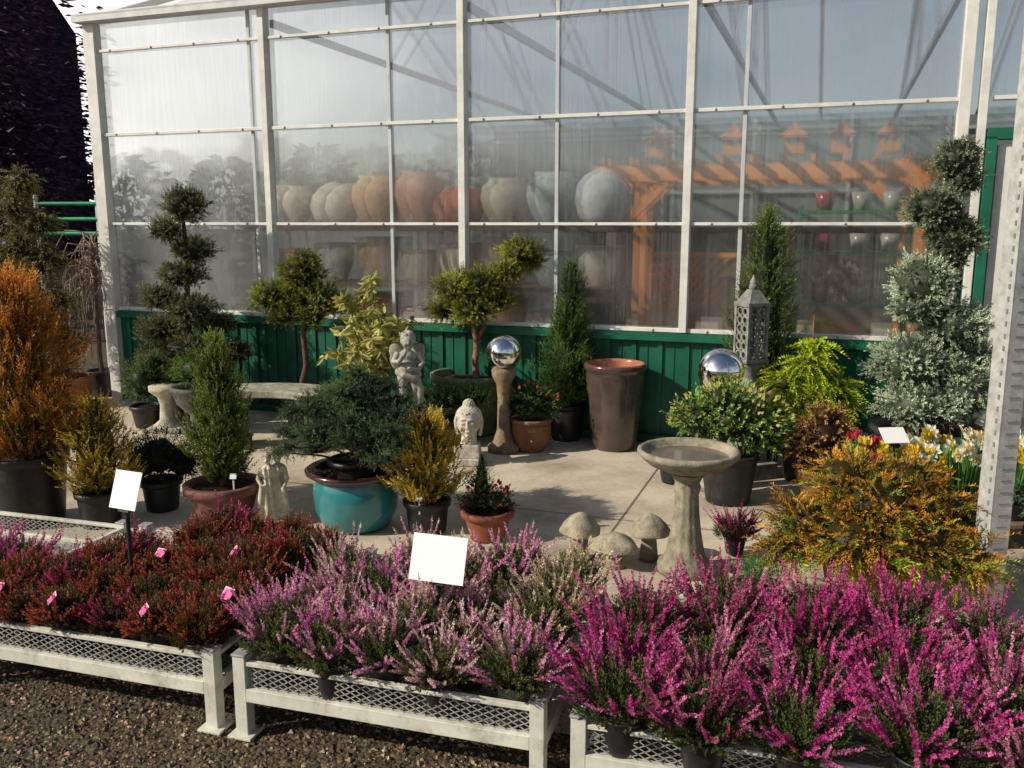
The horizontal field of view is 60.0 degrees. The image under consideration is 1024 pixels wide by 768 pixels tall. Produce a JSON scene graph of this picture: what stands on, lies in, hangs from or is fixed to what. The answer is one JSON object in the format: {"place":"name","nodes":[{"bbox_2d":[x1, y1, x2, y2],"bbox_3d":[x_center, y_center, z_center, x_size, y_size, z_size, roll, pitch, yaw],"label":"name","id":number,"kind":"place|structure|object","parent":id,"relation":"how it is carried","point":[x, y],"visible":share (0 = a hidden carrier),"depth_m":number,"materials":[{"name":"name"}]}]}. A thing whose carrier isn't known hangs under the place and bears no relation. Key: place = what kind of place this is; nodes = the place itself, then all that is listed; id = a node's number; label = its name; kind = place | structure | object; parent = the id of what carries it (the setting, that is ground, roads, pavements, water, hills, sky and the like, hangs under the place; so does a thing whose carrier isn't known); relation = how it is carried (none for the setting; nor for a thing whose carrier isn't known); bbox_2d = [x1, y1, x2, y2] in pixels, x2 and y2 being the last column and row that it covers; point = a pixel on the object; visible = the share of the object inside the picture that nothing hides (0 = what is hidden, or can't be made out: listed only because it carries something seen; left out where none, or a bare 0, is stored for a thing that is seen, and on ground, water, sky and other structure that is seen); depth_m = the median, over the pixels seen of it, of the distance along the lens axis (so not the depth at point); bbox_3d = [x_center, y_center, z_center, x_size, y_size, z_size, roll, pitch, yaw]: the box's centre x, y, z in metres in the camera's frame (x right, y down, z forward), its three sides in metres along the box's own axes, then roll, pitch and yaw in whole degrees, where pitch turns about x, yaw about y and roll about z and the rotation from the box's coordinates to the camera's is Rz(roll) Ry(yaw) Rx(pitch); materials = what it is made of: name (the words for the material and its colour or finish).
{"place":"outdoors","nodes":[
{"label":"outdoors","id":0,"kind":"place"},
{"bbox_2d":[0,0,91,268],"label":"wooded hill","id":1,"kind":"structure","parent":0,"point":[61,21],"depth_m":36.98,"materials":[{"name":"plant"}]},
{"bbox_2d":[0,250,734,767],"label":"ground","id":2,"kind":"structure","parent":0,"point":[92,722],"depth_m":2.91,"materials":[{"name":"gravel"}]},
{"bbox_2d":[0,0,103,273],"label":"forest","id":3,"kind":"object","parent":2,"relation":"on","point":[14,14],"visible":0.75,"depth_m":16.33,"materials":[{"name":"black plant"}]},
{"bbox_2d":[0,654,774,767],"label":"gravel","id":4,"kind":"structure","parent":2,"relation":"on","point":[323,750],"depth_m":2.90,"materials":[{"name":"gravel"}]},
{"bbox_2d":[0,522,351,734],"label":"bench","id":5,"kind":"object","parent":4,"relation":"on","point":[213,682],"visible":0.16,"depth_m":3.00,"materials":[{"name":"paint"}]},
{"bbox_2d":[0,574,59,645],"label":"rust heather plant","id":6,"kind":"object","parent":5,"relation":"in","point":[11,610],"visible":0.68,"depth_m":3.13,"materials":[{"name":"red plant"}]},
{"bbox_2d":[0,544,63,585],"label":"rust heather plant","id":7,"kind":"object","parent":5,"relation":"in","point":[22,564],"visible":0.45,"depth_m":3.34,"materials":[{"name":"red plant"}]},
{"bbox_2d":[21,571,105,654],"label":"rust heather plant","id":8,"kind":"object","parent":5,"relation":"in","point":[55,605],"visible":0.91,"depth_m":3.06,"materials":[{"name":"red plant"}]},
{"bbox_2d":[17,535,110,593],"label":"rust heather plant","id":9,"kind":"object","parent":5,"relation":"in","point":[71,566],"visible":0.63,"depth_m":3.29,"materials":[{"name":"red plant"}]},
{"bbox_2d":[59,552,143,602],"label":"rust heather plant","id":10,"kind":"object","parent":5,"relation":"in","point":[104,582],"visible":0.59,"depth_m":3.27,"materials":[{"name":"red plant"}]},
{"bbox_2d":[62,580,145,656],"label":"rust heather plant","id":11,"kind":"object","parent":5,"relation":"in","point":[110,613],"visible":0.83,"depth_m":3.06,"materials":[{"name":"red plant"}]},
{"bbox_2d":[109,469,142,578],"bbox_3d":[-1.415,0.612,3.292,0.125,0.586,0.051,4,11,23],"label":"plant sign","id":12,"kind":"object","parent":5,"relation":"on","point":[125,491],"visible":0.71,"depth_m":3.26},
{"bbox_2d":[99,559,184,638],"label":"rust heather plant","id":13,"kind":"object","parent":5,"relation":"in","point":[148,585],"visible":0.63,"depth_m":3.21,"materials":[{"name":"red plant"}]},
{"bbox_2d":[115,583,185,663],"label":"rust heather plant","id":14,"kind":"object","parent":5,"relation":"in","point":[144,626],"visible":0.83,"depth_m":3.00,"materials":[{"name":"red plant"}]},
{"bbox_2d":[159,512,231,549],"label":"rust heather plant","id":15,"kind":"object","parent":5,"relation":"in","point":[203,531],"visible":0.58,"depth_m":3.76,"materials":[{"name":"red plant"}]},
{"bbox_2d":[150,590,241,675],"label":"rust heather plant","id":16,"kind":"object","parent":5,"relation":"in","point":[196,626],"visible":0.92,"depth_m":2.94,"materials":[{"name":"red plant"}]},
{"bbox_2d":[189,562,269,652],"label":"rust heather plant","id":17,"kind":"object","parent":5,"relation":"in","point":[226,586],"visible":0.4,"depth_m":3.10,"materials":[{"name":"red plant"}]},
{"bbox_2d":[197,543,289,595],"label":"rust heather plant","id":18,"kind":"object","parent":5,"relation":"in","point":[235,567],"visible":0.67,"depth_m":3.29,"materials":[{"name":"red plant"}]},
{"bbox_2d":[266,522,334,587],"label":"rust heather plant","id":19,"kind":"object","parent":5,"relation":"in","point":[299,542],"visible":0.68,"depth_m":3.58,"materials":[{"name":"red plant"}]},
{"bbox_2d":[228,547,607,767],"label":"nursery cart","id":20,"kind":"object","parent":4,"relation":"on","point":[533,740],"visible":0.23,"depth_m":2.74,"materials":[{"name":"paint"}]},
{"bbox_2d":[217,561,338,686],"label":"heather plant","id":21,"kind":"object","parent":20,"relation":"on","point":[268,640],"visible":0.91,"depth_m":2.87,"materials":[{"name":"purple plant"}]},
{"bbox_2d":[284,582,389,700],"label":"heather plant","id":22,"kind":"object","parent":20,"relation":"in","point":[327,652],"visible":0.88,"depth_m":2.78,"materials":[{"name":"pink plant"}]},
{"bbox_2d":[283,520,402,589],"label":"heather plant","id":23,"kind":"object","parent":20,"relation":"in","point":[333,568],"visible":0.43,"depth_m":3.37,"materials":[{"name":"pink plant"}]},
{"bbox_2d":[318,543,415,638],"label":"heather plant","id":24,"kind":"object","parent":20,"relation":"in","point":[368,583],"visible":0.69,"depth_m":3.16,"materials":[{"name":"pink plant"}]},
{"bbox_2d":[323,592,444,704],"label":"heather plant","id":25,"kind":"object","parent":20,"relation":"on","point":[376,664],"visible":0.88,"depth_m":2.76,"materials":[{"name":"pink plant"}]},
{"bbox_2d":[351,570,480,680],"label":"heather plant","id":26,"kind":"object","parent":20,"relation":"on","point":[405,611],"visible":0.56,"depth_m":2.92,"materials":[{"name":"pink plant"}]},
{"bbox_2d":[388,617,483,716],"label":"heather plant","id":27,"kind":"object","parent":20,"relation":"on","point":[442,674],"visible":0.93,"depth_m":2.68,"materials":[{"name":"pink plant"}]},
{"bbox_2d":[408,532,467,629],"bbox_3d":[-0.246,0.734,2.989,0.195,0.453,0.056,3,11,18],"label":"plant sign","id":28,"kind":"object","parent":20,"relation":"on","point":[438,561],"visible":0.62,"depth_m":2.96,"materials":[{"name":"plastic"}]},
{"bbox_2d":[432,593,520,691],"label":"heather plant","id":29,"kind":"object","parent":20,"relation":"on","point":[472,686],"visible":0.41,"depth_m":2.85,"materials":[{"name":"pink plant"}]},
{"bbox_2d":[434,564,524,659],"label":"heather plant","id":30,"kind":"object","parent":20,"relation":"in","point":[500,603],"visible":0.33,"depth_m":3.03,"materials":[{"name":"pink plant"}]},
{"bbox_2d":[467,520,557,608],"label":"heather plant","id":31,"kind":"object","parent":20,"relation":"on","point":[516,560],"visible":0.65,"depth_m":3.38,"materials":[{"name":"pink plant"}]},
{"bbox_2d":[450,597,578,727],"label":"heather plant","id":32,"kind":"object","parent":20,"relation":"on","point":[527,666],"visible":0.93,"depth_m":2.63,"materials":[{"name":"pink plant"}]},
{"bbox_2d":[492,572,597,671],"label":"heather plant","id":33,"kind":"object","parent":20,"relation":"on","point":[536,603],"visible":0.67,"depth_m":2.97,"materials":[{"name":"pink plant"}]},
{"bbox_2d":[507,544,615,645],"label":"heather plant","id":34,"kind":"object","parent":20,"relation":"on","point":[568,583],"visible":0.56,"depth_m":3.16,"materials":[{"name":"pink plant"}]},
{"bbox_2d":[531,534,620,619],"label":"heather plant","id":35,"kind":"object","parent":20,"relation":"on","point":[583,560],"visible":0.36,"depth_m":3.33,"materials":[{"name":"pink plant"}]},
{"bbox_2d":[7,396,1023,767],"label":"concrete patio","id":36,"kind":"structure","parent":0,"point":[555,484],"depth_m":5.25,"materials":[{"name":"concrete"}]},
{"bbox_2d":[0,163,93,397],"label":"weeping conifer","id":37,"kind":"object","parent":36,"relation":"on","point":[24,247],"visible":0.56,"depth_m":7.78,"materials":[{"name":"plant"}]},
{"bbox_2d":[0,255,103,530],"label":"orange arborvitae","id":38,"kind":"object","parent":36,"relation":"on","point":[31,392],"visible":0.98,"depth_m":4.77,"materials":[{"name":"plant"}]},
{"bbox_2d":[0,511,130,560],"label":"nursery cart","id":39,"kind":"object","parent":36,"relation":"on","point":[66,541],"visible":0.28,"depth_m":4.23,"materials":[{"name":"paint"}]},
{"bbox_2d":[55,230,111,396],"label":"weeping bare tree","id":40,"kind":"object","parent":36,"relation":"on","point":[102,379],"visible":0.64,"depth_m":8.46,"materials":[{"name":"brown plant"}]},
{"bbox_2d":[41,384,146,529],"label":"golden arborvitae","id":41,"kind":"object","parent":36,"relation":"on","point":[92,441],"visible":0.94,"depth_m":4.80,"materials":[{"name":"plant"}]},
{"bbox_2d":[114,345,172,428],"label":"round shrub","id":42,"kind":"object","parent":36,"relation":"on","point":[142,377],"visible":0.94,"depth_m":7.19,"materials":[{"name":"green plant"}]},
{"bbox_2d":[122,420,202,512],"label":"dark dwarf shrub","id":43,"kind":"object","parent":36,"relation":"on","point":[161,489],"visible":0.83,"depth_m":5.11,"materials":[{"name":"black plant"}]},
{"bbox_2d":[146,382,186,433],"bbox_3d":[-2.780,0.193,7.148,0.260,0.370,0.260,0,10,0],"label":"stone pedestal","id":44,"kind":"object","parent":36,"relation":"on","point":[161,392],"visible":0.79,"depth_m":7.09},
{"bbox_2d":[129,180,254,420],"bbox_3d":[-2.761,-0.689,7.443,1.121,2.000,0.684,2,10,11],"label":"cloud pruned conifer","id":45,"kind":"object","parent":36,"relation":"on","point":[166,335],"visible":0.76,"depth_m":7.38,"materials":[{"name":"plant"}]},
{"bbox_2d":[164,344,233,434],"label":"boxwood in stone urn","id":46,"kind":"object","parent":36,"relation":"on","point":[182,401],"visible":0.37,"depth_m":6.94,"materials":[{"name":"plant"}]},
{"bbox_2d":[173,324,261,519],"bbox_3d":[-1.613,0.221,4.922,0.443,1.105,0.452,6,12,32],"label":"potted arborvitae","id":47,"kind":"object","parent":36,"relation":"on","point":[222,409],"visible":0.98,"depth_m":4.84,"materials":[{"name":"plant"}]},
{"bbox_2d":[256,452,290,523],"bbox_3d":[-1.317,0.576,4.901,0.177,0.413,0.170,-1,10,-6],"label":"draped women statue","id":48,"kind":"object","parent":36,"relation":"on","point":[273,499],"visible":0.89,"depth_m":4.87,"materials":[{"name":"stone"}]},
{"bbox_2d":[231,383,332,451],"bbox_3d":[-1.732,0.249,6.622,1.006,0.445,0.457,2,10,8],"label":"curved stone bench","id":49,"kind":"object","parent":36,"relation":"on","point":[276,390],"visible":0.29,"depth_m":6.53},
{"bbox_2d":[244,243,353,427],"bbox_3d":[-1.707,-0.397,7.239,0.928,1.499,0.585,0,10,0],"label":"pine standard tree","id":50,"kind":"object","parent":36,"relation":"on","point":[298,294],"visible":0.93,"depth_m":7.08,"materials":[{"name":"green plant"}]},
{"bbox_2d":[257,357,458,534],"bbox_3d":[-0.828,0.319,4.816,1.083,0.949,1.024,0,10,0],"label":"spruce in blue pot","id":51,"kind":"object","parent":36,"relation":"on","point":[358,408],"visible":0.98,"depth_m":4.70,"materials":[{"name":"ceramic"}]},
{"bbox_2d":[316,270,425,448],"bbox_3d":[-1.002,-0.189,6.591,0.808,1.319,0.817,-5,11,-25],"label":"variegated shrub","id":52,"kind":"object","parent":36,"relation":"on","point":[373,327],"visible":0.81,"depth_m":6.41,"materials":[{"name":"yellow plant"}]},
{"bbox_2d":[389,330,426,460],"bbox_3d":[-0.720,0.087,6.163,0.280,0.927,0.280,-2,10,-8],"label":"cherub statue","id":53,"kind":"object","parent":36,"relation":"on","point":[407,362],"visible":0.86,"depth_m":6.09,"materials":[{"name":"stone"}]},
{"bbox_2d":[376,404,475,534],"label":"golden arborvitae","id":54,"kind":"object","parent":36,"relation":"on","point":[426,486],"visible":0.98,"depth_m":4.70,"materials":[{"name":"plant"}]},
{"bbox_2d":[406,373,495,445],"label":"spreading juniper","id":55,"kind":"object","parent":36,"relation":"on","point":[448,396],"visible":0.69,"depth_m":6.58,"materials":[{"name":"plant"}]},
{"bbox_2d":[452,398,485,466],"bbox_3d":[-0.300,0.328,6.152,0.220,0.456,0.226,1,10,3],"label":"buddha head statue","id":56,"kind":"object","parent":36,"relation":"on","point":[468,418],"visible":0.91,"depth_m":6.11,"materials":[{"name":"stone"}]},
{"bbox_2d":[418,232,548,436],"bbox_3d":[-0.213,-0.391,6.965,1.046,1.584,0.692,0,10,0],"label":"bonsai pine","id":57,"kind":"object","parent":36,"relation":"on","point":[456,290],"visible":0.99,"depth_m":6.85,"materials":[{"name":"plant"}]},
{"bbox_2d":[452,451,519,543],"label":"potted flowers","id":58,"kind":"object","parent":36,"relation":"on","point":[485,507],"visible":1,"depth_m":4.63,"materials":[{"name":"green plant"}]},
{"bbox_2d":[486,335,520,454],"bbox_3d":[-0.060,0.068,6.465,0.256,0.858,0.256,0,10,0],"label":"gazing ball on pedestal","id":59,"kind":"object","parent":36,"relation":"on","point":[503,354],"visible":1,"depth_m":6.40,"materials":[{"name":"stone"}]},
{"bbox_2d":[506,379,562,452],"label":"potted primroses","id":60,"kind":"object","parent":36,"relation":"on","point":[531,433],"visible":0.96,"depth_m":6.45,"materials":[{"name":"ceramic"}]},
{"bbox_2d":[71,0,1023,457],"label":"greenhouse","id":61,"kind":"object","parent":36,"relation":"on","point":[643,160],"visible":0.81,"depth_m":6.74,"materials":[{"name":"clear glass"}]},
{"bbox_2d":[960,127,1023,451],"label":"door","id":62,"kind":"structure","parent":61,"relation":"in","point":[993,198],"depth_m":5.75,"materials":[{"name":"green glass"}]},
{"bbox_2d":[521,254,603,441],"bbox_3d":[0.441,-0.274,6.758,0.631,1.426,0.644,7,12,33],"label":"upright arborvitae","id":63,"kind":"object","parent":36,"relation":"on","point":[566,364],"visible":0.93,"depth_m":6.70,"materials":[{"name":"plant"}]},
{"bbox_2d":[559,512,599,560],"bbox_3d":[0.337,0.754,4.398,0.207,0.242,0.207,0,10,0],"label":"stone mushroom","id":64,"kind":"object","parent":36,"relation":"on","point":[583,525],"visible":0.84,"depth_m":4.35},
{"bbox_2d":[589,532,638,569],"bbox_3d":[0.508,0.805,4.313,0.240,0.172,0.235,7,12,32],"label":"stone mushroom","id":65,"kind":"object","parent":36,"relation":"on","point":[623,544],"visible":0.88,"depth_m":4.25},
{"bbox_2d":[584,358,646,451],"bbox_3d":[0.760,0.157,6.583,0.466,0.640,0.466,0,10,0],"label":"tall clay planter","id":66,"kind":"object","parent":36,"relation":"on","point":[614,387],"visible":1,"depth_m":6.43,"materials":[{"name":"ceramic"}]},
{"bbox_2d":[629,513,669,562],"bbox_3d":[0.678,0.755,4.406,0.212,0.237,0.206,-5,11,-24],"label":"stone mushroom","id":67,"kind":"object","parent":36,"relation":"on","point":[648,529],"visible":0.98,"depth_m":4.36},
{"bbox_2d":[637,437,740,580],"bbox_3d":[0.830,0.600,4.224,0.482,0.606,0.482,0,10,0],"label":"bird bath","id":68,"kind":"object","parent":36,"relation":"on","point":[688,464],"visible":0.91,"depth_m":4.17,"materials":[{"name":"stone"}]},
{"bbox_2d":[698,348,744,492],"bbox_3d":[1.290,0.221,5.527,0.280,0.890,0.280,0,10,0],"label":"gazing ball on pedestal","id":69,"kind":"object","parent":36,"relation":"on","point":[715,365],"visible":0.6,"depth_m":5.37,"materials":[{"name":"metal"}]},
{"bbox_2d":[659,374,802,506],"bbox_3d":[1.305,0.319,5.295,0.877,0.779,0.597,0,10,0],"label":"euonymus shrub","id":70,"kind":"object","parent":36,"relation":"on","point":[726,411],"visible":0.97,"depth_m":5.19,"materials":[{"name":"green plant"}]},
{"bbox_2d":[702,499,764,555],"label":"magenta heather plant","id":71,"kind":"object","parent":36,"relation":"on","point":[733,534],"visible":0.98,"depth_m":4.42,"materials":[{"name":"purple plant"}]},
{"bbox_2d":[727,275,777,480],"bbox_3d":[1.550,-0.052,5.803,0.300,1.330,0.300,-4,11,-20],"label":"pierced stone lantern","id":72,"kind":"object","parent":36,"relation":"on","point":[751,300],"visible":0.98,"depth_m":5.72,"materials":[{"name":"stone"}]},
{"bbox_2d":[717,198,815,462],"bbox_3d":[1.740,-0.352,6.091,0.759,1.818,0.747,0,10,0],"label":"tall arborvitae","id":73,"kind":"object","parent":36,"relation":"on","point":[764,256],"visible":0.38,"depth_m":5.95,"materials":[{"name":"plant"}]},
{"bbox_2d":[570,580,981,767],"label":"nursery cart","id":74,"kind":"object","parent":36,"relation":"on","point":[582,755],"visible":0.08,"depth_m":2.50,"materials":[{"name":"paint"}]},
{"bbox_2d":[541,583,687,694],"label":"magenta heather plant","id":75,"kind":"object","parent":74,"relation":"in","point":[620,631],"visible":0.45,"depth_m":2.70,"materials":[{"name":"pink plant"}]},
{"bbox_2d":[535,617,707,758],"bbox_3d":[0.295,0.861,2.486,0.452,0.383,0.462,-1,10,-6],"label":"magenta heather plant","id":76,"kind":"object","parent":74,"relation":"on","point":[622,716],"visible":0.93,"depth_m":2.48,"materials":[{"name":"purple plant"}]},
{"bbox_2d":[570,554,723,681],"bbox_3d":[0.431,0.759,2.950,0.444,0.418,0.430,-7,12,-33],"label":"magenta heather plant","id":77,"kind":"object","parent":74,"relation":"in","point":[639,604],"visible":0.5,"depth_m":2.89,"materials":[{"name":"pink plant"}]},
{"bbox_2d":[626,633,778,767],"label":"magenta heather plant","id":78,"kind":"object","parent":74,"relation":"in","point":[708,741],"visible":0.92,"depth_m":2.38,"materials":[{"name":"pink plant"}]},
{"bbox_2d":[640,603,791,715],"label":"magenta heather plant","id":79,"kind":"object","parent":74,"relation":"in","point":[693,665],"visible":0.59,"depth_m":2.60,"materials":[{"name":"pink plant"}]},
{"bbox_2d":[661,552,792,673],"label":"magenta heather plant","id":80,"kind":"object","parent":74,"relation":"on","point":[699,606],"visible":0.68,"depth_m":2.87,"materials":[{"name":"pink plant"}]},
{"bbox_2d":[665,538,791,628],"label":"magenta heather plant","id":81,"kind":"object","parent":74,"relation":"in","point":[723,581],"visible":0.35,"depth_m":3.11,"materials":[{"name":"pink plant"}]},
{"bbox_2d":[725,648,876,767],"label":"magenta heather plant","id":82,"kind":"object","parent":74,"relation":"on","point":[796,746],"visible":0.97,"depth_m":2.33,"materials":[{"name":"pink plant"}]},
{"bbox_2d":[753,554,873,640],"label":"magenta heather plant","id":83,"kind":"object","parent":74,"relation":"in","point":[814,592],"visible":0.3,"depth_m":3.04,"materials":[{"name":"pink plant"}]},
{"bbox_2d":[742,559,889,690],"bbox_3d":[0.960,0.783,2.825,0.404,0.416,0.473,-9,14,-40],"label":"magenta heather plant","id":84,"kind":"object","parent":74,"relation":"on","point":[807,627],"visible":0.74,"depth_m":2.79,"materials":[{"name":"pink plant"}]},
{"bbox_2d":[736,618,903,733],"bbox_3d":[0.843,0.863,2.545,0.422,0.358,0.431,-6,12,-28],"label":"magenta heather plant","id":85,"kind":"object","parent":74,"relation":"on","point":[762,671],"visible":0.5,"depth_m":2.55,"materials":[{"name":"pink plant"}]},
{"bbox_2d":[830,580,971,681],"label":"magenta heather plant","id":86,"kind":"object","parent":74,"relation":"in","point":[904,632],"visible":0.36,"depth_m":2.74,"materials":[{"name":"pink plant"}]},
{"bbox_2d":[836,548,976,648],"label":"magenta heather plant","id":87,"kind":"object","parent":74,"relation":"on","point":[914,607],"visible":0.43,"depth_m":2.96,"materials":[{"name":"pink plant"}]},
{"bbox_2d":[834,604,997,753],"bbox_3d":[1.125,0.851,2.522,0.380,0.390,0.444,0,10,1],"label":"magenta heather plant","id":88,"kind":"object","parent":74,"relation":"in","point":[926,671],"visible":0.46,"depth_m":2.53,"materials":[{"name":"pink plant"}]},
{"bbox_2d":[839,649,1023,767],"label":"magenta heather plant","id":89,"kind":"object","parent":74,"relation":"in","point":[907,743],"visible":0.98,"depth_m":2.28,"materials":[{"name":"purple plant"}]},
{"bbox_2d":[931,577,1023,681],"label":"magenta heather plant","id":90,"kind":"object","parent":74,"relation":"in","point":[1003,629],"visible":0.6,"depth_m":2.89,"materials":[{"name":"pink plant"}]},
{"bbox_2d":[932,612,1023,707],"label":"magenta heather plant","id":91,"kind":"object","parent":74,"relation":"on","point":[979,663],"visible":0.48,"depth_m":2.65,"materials":[{"name":"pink plant"}]},
{"bbox_2d":[937,631,1023,767],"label":"magenta heather plant","id":92,"kind":"object","parent":74,"relation":"on","point":[1014,703],"visible":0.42,"depth_m":2.44,"materials":[{"name":"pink plant"}]},
{"bbox_2d":[960,679,1023,767],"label":"magenta heather plant","id":93,"kind":"object","parent":74,"relation":"on","point":[1014,759],"visible":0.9,"depth_m":2.20,"materials":[{"name":"pink plant"}]},
{"bbox_2d":[752,314,873,482],"bbox_3d":[1.926,0.087,5.732,0.660,1.080,0.722,-10,14,-44],"label":"golden threadleaf cypress","id":94,"kind":"object","parent":36,"relation":"on","point":[809,363],"visible":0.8,"depth_m":5.66,"materials":[{"name":"plant"}]},
{"bbox_2d":[779,392,860,503],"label":"nandina shrub","id":95,"kind":"object","parent":36,"relation":"on","point":[823,431],"visible":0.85,"depth_m":5.18,"materials":[{"name":"brown plant"}]},
{"bbox_2d":[734,437,1023,613],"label":"orange false cypress","id":96,"kind":"object","parent":36,"relation":"on","point":[865,518],"visible":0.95,"depth_m":3.78,"materials":[{"name":"plant"}]},
{"bbox_2d":[857,127,996,484],"bbox_3d":[2.594,-0.431,5.411,0.930,2.214,0.733,0,10,0],"label":"spiral topiary","id":97,"kind":"object","parent":36,"relation":"on","point":[942,381],"visible":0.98,"depth_m":5.30,"materials":[{"name":"plant"}]},
{"bbox_2d":[951,31,1023,619],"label":"steel channel post","id":98,"kind":"object","parent":36,"relation":"on","point":[1001,437],"visible":0.88,"depth_m":3.62,"materials":[{"name":"metal"}]},
{"bbox_2d":[1010,521,1023,528],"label":"wooden stand","id":99,"kind":"object","parent":36,"relation":"on","point":[1016,525],"depth_m":4.49,"materials":[{"name":"brown wood"}]},
{"bbox_2d":[934,432,983,511],"bbox_3d":[2.317,0.470,4.581,0.264,0.448,0.316,7,12,35],"label":"daffodil pot","id":100,"kind":"object","parent":99,"relation":"on","point":[966,456],"visible":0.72,"depth_m":4.50,"materials":[{"name":"plant"}]},
{"bbox_2d":[53,0,986,201],"label":"sky","id":101,"kind":"structure","parent":0,"point":[90,5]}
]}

